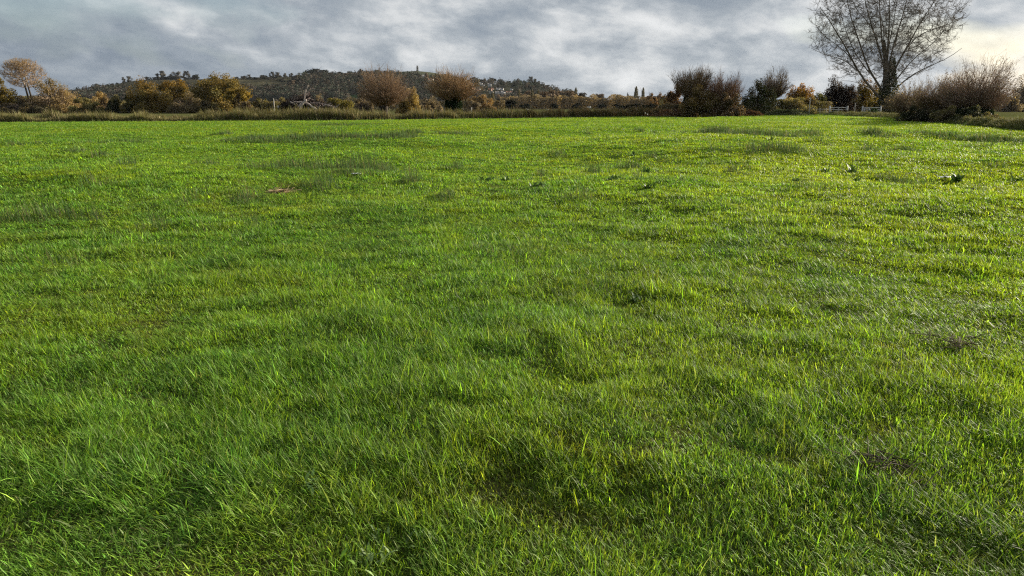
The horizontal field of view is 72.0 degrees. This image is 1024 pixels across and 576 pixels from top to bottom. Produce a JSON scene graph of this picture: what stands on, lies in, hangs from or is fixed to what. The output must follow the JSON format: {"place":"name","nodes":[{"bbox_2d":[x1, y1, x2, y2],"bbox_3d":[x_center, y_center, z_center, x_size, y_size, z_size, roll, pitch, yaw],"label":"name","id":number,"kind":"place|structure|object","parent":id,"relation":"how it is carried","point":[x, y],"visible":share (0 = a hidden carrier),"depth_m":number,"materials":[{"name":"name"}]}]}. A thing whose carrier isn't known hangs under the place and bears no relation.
{"place":"outdoors","nodes":[
{"label":"outdoors","id":0,"kind":"place"},
{"bbox_2d":[99,76,521,107],"bbox_3d":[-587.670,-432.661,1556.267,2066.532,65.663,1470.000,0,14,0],"label":"hill","id":1,"kind":"structure","parent":0,"point":[252,81],"depth_m":1291.91,"materials":[{"name":"plant"}]},
{"bbox_2d":[155,71,166,79],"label":"hill tree","id":2,"kind":"object","parent":1,"relation":"on","point":[161,74],"visible":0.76,"depth_m":1426.75,"materials":[{"name":"green plant"}]},
{"bbox_2d":[159,76,175,79],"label":"hill tree","id":3,"kind":"object","parent":1,"relation":"on","point":[167,77],"visible":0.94,"depth_m":1421.64,"materials":[{"name":"green plant"}]},
{"bbox_2d":[169,71,182,79],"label":"hill tree","id":4,"kind":"object","parent":1,"relation":"on","point":[177,75],"visible":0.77,"depth_m":1431.43,"materials":[{"name":"green plant"}]},
{"bbox_2d":[182,71,190,78],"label":"hill tree","id":5,"kind":"object","parent":1,"relation":"on","point":[186,74],"visible":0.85,"depth_m":1429.06,"materials":[{"name":"green plant"}]},
{"bbox_2d":[189,74,199,78],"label":"hill tree","id":6,"kind":"object","parent":1,"relation":"on","point":[195,76],"visible":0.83,"depth_m":1432.09,"materials":[{"name":"green plant"}]},
{"bbox_2d":[55,69,571,101],"bbox_3d":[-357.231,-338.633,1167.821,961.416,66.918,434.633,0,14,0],"label":"woodland","id":7,"kind":"object","parent":1,"relation":"on","point":[334,88],"visible":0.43,"depth_m":1118.47,"materials":[{"name":"plant"}]},
{"bbox_2d":[305,68,330,72],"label":"hill tree","id":8,"kind":"object","parent":1,"relation":"on","point":[314,70],"visible":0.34,"depth_m":1420.96,"materials":[{"name":"green plant"}]},
{"bbox_2d":[403,71,469,80],"bbox_3d":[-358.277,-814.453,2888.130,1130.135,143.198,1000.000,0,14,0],"label":"hill","id":9,"kind":"structure","parent":0,"point":[423,73],"depth_m":2807.57,"materials":[{"name":"green plant"}]},
{"bbox_2d":[0,108,1023,575],"bbox_3d":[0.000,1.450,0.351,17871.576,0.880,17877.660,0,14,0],"label":"ground","id":10,"kind":"structure","parent":0,"point":[568,440],"depth_m":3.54,"materials":[{"name":"green plant"}]},
{"bbox_2d":[0,77,20,106],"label":"autumn tree","id":11,"kind":"object","parent":10,"relation":"on","point":[8,98],"visible":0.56,"depth_m":171.38,"materials":[{"name":"yellow plant"}]},
{"bbox_2d":[0,57,47,97],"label":"twin trunked tree","id":12,"kind":"object","parent":10,"relation":"on","point":[17,66],"visible":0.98,"depth_m":177.52,"materials":[{"name":"brown plant"}]},
{"bbox_2d":[0,95,51,112],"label":"thicket","id":13,"kind":"object","parent":10,"relation":"on","point":[12,108],"visible":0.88,"depth_m":168.98,"materials":[{"name":"green plant"}]},
{"bbox_2d":[29,76,85,112],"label":"autumn tree","id":14,"kind":"object","parent":10,"relation":"on","point":[60,101],"visible":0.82,"depth_m":174.76,"materials":[{"name":"brown plant"}]},
{"bbox_2d":[3,95,126,111],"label":"hedge","id":15,"kind":"object","parent":10,"relation":"on","point":[25,97],"visible":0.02,"depth_m":184.92,"materials":[{"name":"brown plant"}]},
{"bbox_2d":[67,97,103,112],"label":"hawthorn bush","id":16,"kind":"object","parent":10,"relation":"on","point":[84,101],"visible":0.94,"depth_m":171.84,"materials":[{"name":"green plant"}]},
{"bbox_2d":[90,91,108,112],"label":"hawthorn bush","id":17,"kind":"object","parent":10,"relation":"on","point":[104,99],"visible":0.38,"depth_m":179.10,"materials":[{"name":"brown plant"}]},
{"bbox_2d":[103,99,120,112],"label":"hawthorn bush","id":18,"kind":"object","parent":10,"relation":"on","point":[111,107],"visible":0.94,"depth_m":170.96,"materials":[{"name":"green plant"}]},
{"bbox_2d":[105,94,125,111],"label":"hawthorn bush","id":19,"kind":"object","parent":10,"relation":"on","point":[118,98],"visible":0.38,"depth_m":173.38,"materials":[{"name":"brown plant"}]},
{"bbox_2d":[124,96,134,112],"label":"hawthorn bush","id":20,"kind":"object","parent":10,"relation":"on","point":[128,109],"visible":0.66,"depth_m":172.77,"materials":[{"name":"green plant"}]},
{"bbox_2d":[121,77,172,112],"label":"oak tree","id":21,"kind":"object","parent":10,"relation":"on","point":[144,98],"visible":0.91,"depth_m":172.09,"materials":[{"name":"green plant"}]},
{"bbox_2d":[154,79,188,101],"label":"oak tree","id":22,"kind":"object","parent":10,"relation":"on","point":[177,90],"visible":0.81,"depth_m":179.44,"materials":[{"name":"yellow plant"}]},
{"bbox_2d":[165,91,202,113],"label":"hawthorn bush","id":23,"kind":"object","parent":10,"relation":"on","point":[178,105],"visible":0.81,"depth_m":166.94,"materials":[{"name":"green plant"}]},
{"bbox_2d":[123,97,280,110],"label":"hedge","id":24,"kind":"object","parent":10,"relation":"on","point":[271,104],"visible":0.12,"depth_m":188.51,"materials":[{"name":"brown plant"}]},
{"bbox_2d":[194,100,219,112],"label":"hawthorn bush","id":25,"kind":"object","parent":10,"relation":"on","point":[209,105],"visible":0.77,"depth_m":165.51,"materials":[{"name":"green plant"}]},
{"bbox_2d":[185,70,253,112],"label":"oak tree","id":26,"kind":"object","parent":10,"relation":"on","point":[216,92],"visible":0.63,"depth_m":175.02,"materials":[{"name":"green plant"}]},
{"bbox_2d":[223,88,251,105],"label":"oak tree","id":27,"kind":"object","parent":10,"relation":"on","point":[242,94],"visible":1,"depth_m":168.92,"materials":[{"name":"yellow plant"}]},
{"bbox_2d":[235,101,260,112],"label":"hawthorn bush","id":28,"kind":"object","parent":10,"relation":"on","point":[244,103],"visible":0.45,"depth_m":166.13,"materials":[{"name":"brown plant"}]},
{"bbox_2d":[250,97,276,112],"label":"hawthorn bush","id":29,"kind":"object","parent":10,"relation":"on","point":[258,99],"visible":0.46,"depth_m":188.70,"materials":[{"name":"green plant"}]},
{"bbox_2d":[27,113,506,117],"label":"ditch grass","id":30,"kind":"structure","parent":10,"relation":"on","point":[128,116],"depth_m":106.62,"materials":[{"name":"green plant"}]},
{"bbox_2d":[0,104,554,121],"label":"reeds","id":31,"kind":"object","parent":10,"relation":"on","point":[287,114],"visible":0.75,"depth_m":81.96,"materials":[{"name":"plant"}]},
{"bbox_2d":[265,186,300,193],"bbox_3d":[-4.128,-1.722,12.579,0.663,0.154,0.705,7,16,25],"label":"straw tuft","id":32,"kind":"object","parent":10,"relation":"on","point":[282,190],"visible":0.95,"depth_m":12.54,"materials":[{"name":"beige plant"}]},
{"bbox_2d":[287,468,320,494],"bbox_3d":[-0.861,0.804,2.923,0.123,0.040,0.183,-6,16,-23],"label":"leafy weed","id":33,"kind":"object","parent":10,"relation":"on","point":[308,483],"visible":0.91,"depth_m":2.92,"materials":[{"name":"green plant"}]},
{"bbox_2d":[276,95,338,113],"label":"brushwood","id":34,"kind":"object","parent":10,"relation":"on","point":[283,104],"visible":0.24,"depth_m":93.31,"materials":[{"name":"brown plant"}]},
{"bbox_2d":[302,92,312,101],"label":"root plate","id":35,"kind":"object","parent":34,"relation":"on","point":[307,97],"visible":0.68,"depth_m":92.76,"materials":[{"name":"brown plant"}]},
{"bbox_2d":[11,115,633,121],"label":"grass fringe","id":36,"kind":"object","parent":10,"relation":"on","point":[317,119],"depth_m":81.15,"materials":[{"name":"green plant"}]},
{"bbox_2d":[327,98,355,111],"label":"hawthorn bush","id":37,"kind":"object","parent":10,"relation":"on","point":[343,104],"visible":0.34,"depth_m":123.12,"materials":[{"name":"green plant"}]},
{"bbox_2d":[337,542,371,566],"bbox_3d":[-0.561,0.954,2.518,0.108,0.029,0.134,0,14,0],"label":"leafy weed","id":38,"kind":"object","parent":10,"relation":"on","point":[345,550],"visible":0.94,"depth_m":2.52,"materials":[{"name":"green plant"}]},
{"bbox_2d":[352,93,374,113],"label":"field maple","id":39,"kind":"object","parent":10,"relation":"on","point":[360,102],"visible":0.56,"depth_m":144.39,"materials":[{"name":"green plant"}]},
{"bbox_2d":[356,542,397,575],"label":"leafy weed","id":40,"kind":"object","parent":10,"relation":"on","point":[372,555],"visible":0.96,"depth_m":2.52,"materials":[{"name":"green plant"}]},
{"bbox_2d":[371,525,389,545],"bbox_3d":[-0.496,0.922,2.628,0.080,0.034,0.094,0,14,0],"label":"leafy weed","id":41,"kind":"object","parent":10,"relation":"on","point":[375,536],"visible":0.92,"depth_m":2.65,"materials":[{"name":"green plant"}]},
{"bbox_2d":[353,62,414,115],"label":"pollard willow","id":42,"kind":"object","parent":10,"relation":"on","point":[383,96],"visible":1,"depth_m":100.86,"materials":[{"name":"brown plant"}]},
{"bbox_2d":[395,86,421,113],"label":"field maple","id":43,"kind":"object","parent":10,"relation":"on","point":[406,105],"visible":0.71,"depth_m":143.94,"materials":[{"name":"yellow plant"}]},
{"bbox_2d":[406,528,432,558],"bbox_3d":[-0.357,0.938,2.603,0.094,0.040,0.150,7,16,25],"label":"leafy weed","id":44,"kind":"object","parent":10,"relation":"on","point":[410,534],"visible":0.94,"depth_m":2.64,"materials":[{"name":"green plant"}]},
{"bbox_2d":[344,97,505,110],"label":"hedge","id":45,"kind":"object","parent":10,"relation":"on","point":[501,102],"visible":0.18,"depth_m":241.40,"materials":[{"name":"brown plant"}]},
{"bbox_2d":[417,102,432,112],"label":"field maple","id":46,"kind":"object","parent":10,"relation":"on","point":[423,105],"visible":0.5,"depth_m":154.30,"materials":[{"name":"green plant"}]},
{"bbox_2d":[423,96,442,112],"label":"field maple","id":47,"kind":"object","parent":10,"relation":"on","point":[434,104],"visible":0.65,"depth_m":183.25,"materials":[{"name":"brown plant"}]},
{"bbox_2d":[424,65,484,111],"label":"pollard willow","id":48,"kind":"object","parent":10,"relation":"on","point":[455,93],"visible":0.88,"depth_m":97.29,"materials":[{"name":"brown plant"}]},
{"bbox_2d":[463,100,484,112],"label":"field maple","id":49,"kind":"object","parent":10,"relation":"on","point":[474,105],"visible":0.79,"depth_m":192.63,"materials":[{"name":"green plant"}]},
{"bbox_2d":[465,94,495,111],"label":"field maple","id":50,"kind":"object","parent":10,"relation":"on","point":[481,99],"visible":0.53,"depth_m":231.15,"materials":[{"name":"brown plant"}]},
{"bbox_2d":[503,99,518,109],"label":"distant tree","id":51,"kind":"object","parent":10,"relation":"on","point":[508,103],"visible":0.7,"depth_m":316.74,"materials":[{"name":"green plant"}]},
{"bbox_2d":[0,114,1023,229],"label":"grass","id":52,"kind":"structure","parent":10,"relation":"on","point":[147,172],"depth_m":18.67,"materials":[{"name":"green plant"}]},
{"bbox_2d":[0,119,1023,292],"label":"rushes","id":53,"kind":"object","parent":10,"relation":"on","point":[990,138],"visible":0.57,"depth_m":19.12,"materials":[{"name":"green plant"}]},
{"bbox_2d":[518,103,530,108],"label":"distant tree","id":54,"kind":"object","parent":10,"relation":"on","point":[527,105],"visible":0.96,"depth_m":347.15,"materials":[{"name":"green plant"}]},
{"bbox_2d":[529,181,543,187],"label":"dock plant","id":55,"kind":"object","parent":10,"relation":"on","point":[539,184],"visible":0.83,"depth_m":13.17,"materials":[{"name":"green plant"}]},
{"bbox_2d":[546,90,558,108],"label":"distant tree","id":56,"kind":"object","parent":10,"relation":"on","point":[551,92],"visible":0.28,"depth_m":444.69,"materials":[{"name":"brown plant"}]},
{"bbox_2d":[574,92,587,107],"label":"distant tree","id":57,"kind":"object","parent":10,"relation":"on","point":[582,94],"visible":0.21,"depth_m":447.03,"materials":[{"name":"brown plant"}]},
{"bbox_2d":[500,93,665,108],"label":"hedge","id":58,"kind":"object","parent":10,"relation":"on","point":[570,99],"visible":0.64,"depth_m":414.28,"materials":[{"name":"brown plant"}]},
{"bbox_2d":[597,104,607,108],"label":"distant tree","id":59,"kind":"object","parent":10,"relation":"on","point":[601,106],"visible":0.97,"depth_m":367.11,"materials":[{"name":"green plant"}]},
{"bbox_2d":[612,104,625,109],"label":"distant tree","id":60,"kind":"object","parent":10,"relation":"on","point":[618,106],"visible":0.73,"depth_m":289.08,"materials":[{"name":"green plant"}]},
{"bbox_2d":[625,104,640,108],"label":"distant tree","id":61,"kind":"object","parent":10,"relation":"on","point":[631,107],"visible":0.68,"depth_m":288.95,"materials":[{"name":"green plant"}]},
{"bbox_2d":[627,292,640,302],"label":"dock plant","id":62,"kind":"object","parent":10,"relation":"on","point":[636,298],"visible":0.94,"depth_m":5.77,"materials":[{"name":"green plant"}]},
{"bbox_2d":[634,86,639,97],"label":"poplar tree","id":63,"kind":"object","parent":10,"relation":"on","point":[636,91],"visible":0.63,"depth_m":615.87,"materials":[{"name":"green plant"}]},
{"bbox_2d":[525,104,753,117],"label":"reeds","id":64,"kind":"object","parent":10,"relation":"on","point":[612,112],"visible":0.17,"depth_m":109.10,"materials":[{"name":"plant"}]},
{"bbox_2d":[638,181,657,188],"bbox_3d":[2.495,-1.871,12.724,0.346,0.147,0.355,-7,16,-25],"label":"dock plant","id":65,"kind":"object","parent":10,"relation":"on","point":[648,184],"visible":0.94,"depth_m":12.62,"materials":[{"name":"green plant"}]},
{"bbox_2d":[640,103,658,109],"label":"distant tree","id":66,"kind":"object","parent":10,"relation":"on","point":[650,106],"visible":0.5,"depth_m":279.04,"materials":[{"name":"brown plant"}]},
{"bbox_2d":[645,93,658,108],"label":"distant tree","id":67,"kind":"object","parent":10,"relation":"on","point":[650,99],"visible":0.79,"depth_m":288.53,"materials":[{"name":"brown plant"}]},
{"bbox_2d":[656,91,662,103],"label":"distant tree","id":68,"kind":"object","parent":10,"relation":"on","point":[659,96],"visible":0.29,"depth_m":308.48,"materials":[{"name":"brown plant"}]},
{"bbox_2d":[648,108,682,116],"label":"dock bank","id":69,"kind":"structure","parent":10,"relation":"on","point":[674,113],"depth_m":113.58,"materials":[{"name":"brown plant"}]},
{"bbox_2d":[656,102,680,109],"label":"hawthorn bush","id":70,"kind":"object","parent":10,"relation":"on","point":[669,105],"visible":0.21,"depth_m":125.23,"materials":[{"name":"brown plant"}]},
{"bbox_2d":[662,87,682,103],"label":"oak tree","id":71,"kind":"object","parent":10,"relation":"on","point":[671,97],"visible":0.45,"depth_m":144.07,"materials":[{"name":"brown plant"}]},
{"bbox_2d":[668,64,717,114],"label":"pollard willow","id":72,"kind":"object","parent":10,"relation":"on","point":[683,86],"visible":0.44,"depth_m":112.33,"materials":[{"name":"brown plant"}]},
{"bbox_2d":[678,84,723,116],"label":"bush","id":73,"kind":"object","parent":10,"relation":"on","point":[693,104],"visible":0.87,"depth_m":108.56,"materials":[{"name":"green plant"}]},
{"bbox_2d":[703,67,747,98],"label":"pollard willow","id":74,"kind":"object","parent":10,"relation":"on","point":[730,88],"visible":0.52,"depth_m":110.52,"materials":[{"name":"brown plant"}]},
{"bbox_2d":[708,92,745,116],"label":"hawthorn bush","id":75,"kind":"object","parent":10,"relation":"on","point":[728,107],"visible":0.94,"depth_m":107.80,"materials":[{"name":"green plant"}]},
{"bbox_2d":[659,97,836,111],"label":"hedge","id":76,"kind":"object","parent":10,"relation":"on","point":[820,104],"visible":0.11,"depth_m":152.23,"materials":[{"name":"green plant"}]},
{"bbox_2d":[741,109,762,115],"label":"dock bank","id":77,"kind":"structure","parent":10,"relation":"on","point":[749,112],"depth_m":119.18,"materials":[{"name":"brown plant"}]},
{"bbox_2d":[741,78,777,114],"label":"ivy clad tree","id":78,"kind":"object","parent":10,"relation":"on","point":[761,101],"visible":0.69,"depth_m":134.58,"materials":[{"name":"green plant"}]},
{"bbox_2d":[753,65,793,106],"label":"willow tree","id":79,"kind":"object","parent":10,"relation":"on","point":[779,84],"visible":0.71,"depth_m":143.01,"materials":[{"name":"brown plant"}]},
{"bbox_2d":[761,108,813,114],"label":"bramble bush","id":80,"kind":"object","parent":10,"relation":"on","point":[789,112],"visible":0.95,"depth_m":132.07,"materials":[{"name":"green plant"}]},
{"bbox_2d":[776,97,817,113],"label":"hawthorn bush","id":81,"kind":"object","parent":10,"relation":"on","point":[788,103],"visible":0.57,"depth_m":144.21,"materials":[{"name":"green plant"}]},
{"bbox_2d":[785,83,815,109],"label":"field maple","id":82,"kind":"object","parent":10,"relation":"on","point":[801,92],"visible":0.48,"depth_m":153.31,"materials":[{"name":"orange plant"}]},
{"bbox_2d":[808,91,831,112],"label":"hawthorn bush","id":83,"kind":"object","parent":10,"relation":"on","point":[820,95],"visible":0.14,"depth_m":155.57,"materials":[{"name":"green plant"}]},
{"bbox_2d":[829,106,847,111],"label":"field gate","id":84,"kind":"structure","parent":10,"relation":"on","point":[830,107],"depth_m":143.35,"materials":[{"name":"grey wood"}]},
{"bbox_2d":[823,74,860,111],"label":"dark tree","id":85,"kind":"object","parent":10,"relation":"on","point":[841,94],"visible":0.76,"depth_m":160.62,"materials":[{"name":"green plant"}]},
{"bbox_2d":[843,162,861,172],"bbox_3d":[8.903,-3.216,18.469,0.459,0.442,0.432,0,14,0],"label":"dock plant","id":86,"kind":"object","parent":10,"relation":"on","point":[851,169],"visible":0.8,"depth_m":18.44,"materials":[{"name":"green plant"}]},
{"bbox_2d":[843,77,878,111],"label":"field maple","id":87,"kind":"object","parent":10,"relation":"on","point":[864,93],"visible":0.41,"depth_m":164.28,"materials":[{"name":"green plant"}]},
{"bbox_2d":[861,106,881,111],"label":"field gate","id":88,"kind":"structure","parent":10,"relation":"on","point":[868,108],"depth_m":141.42,"materials":[{"name":"grey wood"}]},
{"bbox_2d":[867,89,879,110],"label":"field maple","id":89,"kind":"object","parent":10,"relation":"on","point":[873,103],"visible":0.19,"depth_m":152.38,"materials":[{"name":"green plant"}]},
{"bbox_2d":[822,435,947,505],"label":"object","id":90,"kind":"object","parent":10,"relation":"on","point":[879,458],"visible":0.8,"depth_m":3.04,"materials":[{"name":"green plant"}]},
{"bbox_2d":[806,0,971,112],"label":"poplar tree","id":91,"kind":"object","parent":10,"relation":"on","point":[890,69],"visible":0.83,"depth_m":140.73,"materials":[{"name":"brown plant"}]},
{"bbox_2d":[879,75,936,116],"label":"bank willow","id":92,"kind":"object","parent":10,"relation":"on","point":[899,104],"visible":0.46,"depth_m":92.52,"materials":[{"name":"brown plant"}]},
{"bbox_2d":[894,105,941,121],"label":"bramble bush","id":93,"kind":"object","parent":10,"relation":"on","point":[918,115],"visible":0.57,"depth_m":73.43,"materials":[{"name":"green plant"}]},
{"bbox_2d":[817,111,1023,129],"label":"bank grass","id":94,"kind":"structure","parent":10,"relation":"on","point":[1008,123],"depth_m":59.51,"materials":[{"name":"green plant"}]},
{"bbox_2d":[904,62,955,111],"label":"bank willow","id":95,"kind":"object","parent":10,"relation":"on","point":[924,100],"visible":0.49,"depth_m":80.63,"materials":[{"name":"brown plant"}]},
{"bbox_2d":[927,105,961,122],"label":"bramble bush","id":96,"kind":"object","parent":10,"relation":"on","point":[939,116],"visible":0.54,"depth_m":69.39,"materials":[{"name":"green plant"}]},
{"bbox_2d":[911,328,988,352],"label":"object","id":97,"kind":"object","parent":10,"relation":"on","point":[958,340],"visible":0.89,"depth_m":4.63,"materials":[{"name":"green plant"}]},
{"bbox_2d":[931,68,982,110],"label":"bank willow","id":98,"kind":"object","parent":10,"relation":"on","point":[949,89],"visible":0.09,"depth_m":79.07,"materials":[{"name":"brown plant"}]},
{"bbox_2d":[949,168,964,181],"bbox_3d":[10.763,-2.762,16.974,0.319,0.417,0.376,12,19,40],"label":"dock plant","id":99,"kind":"object","parent":10,"relation":"on","point":[955,177],"visible":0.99,"depth_m":17.01,"materials":[{"name":"green plant"}]},
{"bbox_2d":[952,104,985,121],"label":"bramble bush","id":100,"kind":"object","parent":10,"relation":"on","point":[970,111],"visible":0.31,"depth_m":66.75,"materials":[{"name":"green plant"}]},
{"bbox_2d":[930,48,1020,114],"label":"bank willow","id":101,"kind":"object","parent":10,"relation":"on","point":[988,98],"visible":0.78,"depth_m":71.99,"materials":[{"name":"brown plant"}]},
{"bbox_2d":[984,112,1002,118],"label":"bramble bush","id":102,"kind":"object","parent":10,"relation":"on","point":[987,114],"visible":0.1,"depth_m":68.07,"materials":[{"name":"green plant"}]},
{"bbox_2d":[995,93,1023,111],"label":"distant tree","id":103,"kind":"object","parent":10,"relation":"on","point":[1016,106],"visible":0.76,"depth_m":206.85,"materials":[{"name":"brown plant"}]},
{"bbox_2d":[1012,75,1023,111],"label":"distant tree","id":104,"kind":"object","parent":10,"relation":"on","point":[1021,92],"visible":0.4,"depth_m":222.13,"materials":[{"name":"brown plant"}]},
{"bbox_2d":[0,0,1023,106],"label":"sky","id":105,"kind":"structure","parent":0,"point":[607,47],"materials":[{"name":"grey"}]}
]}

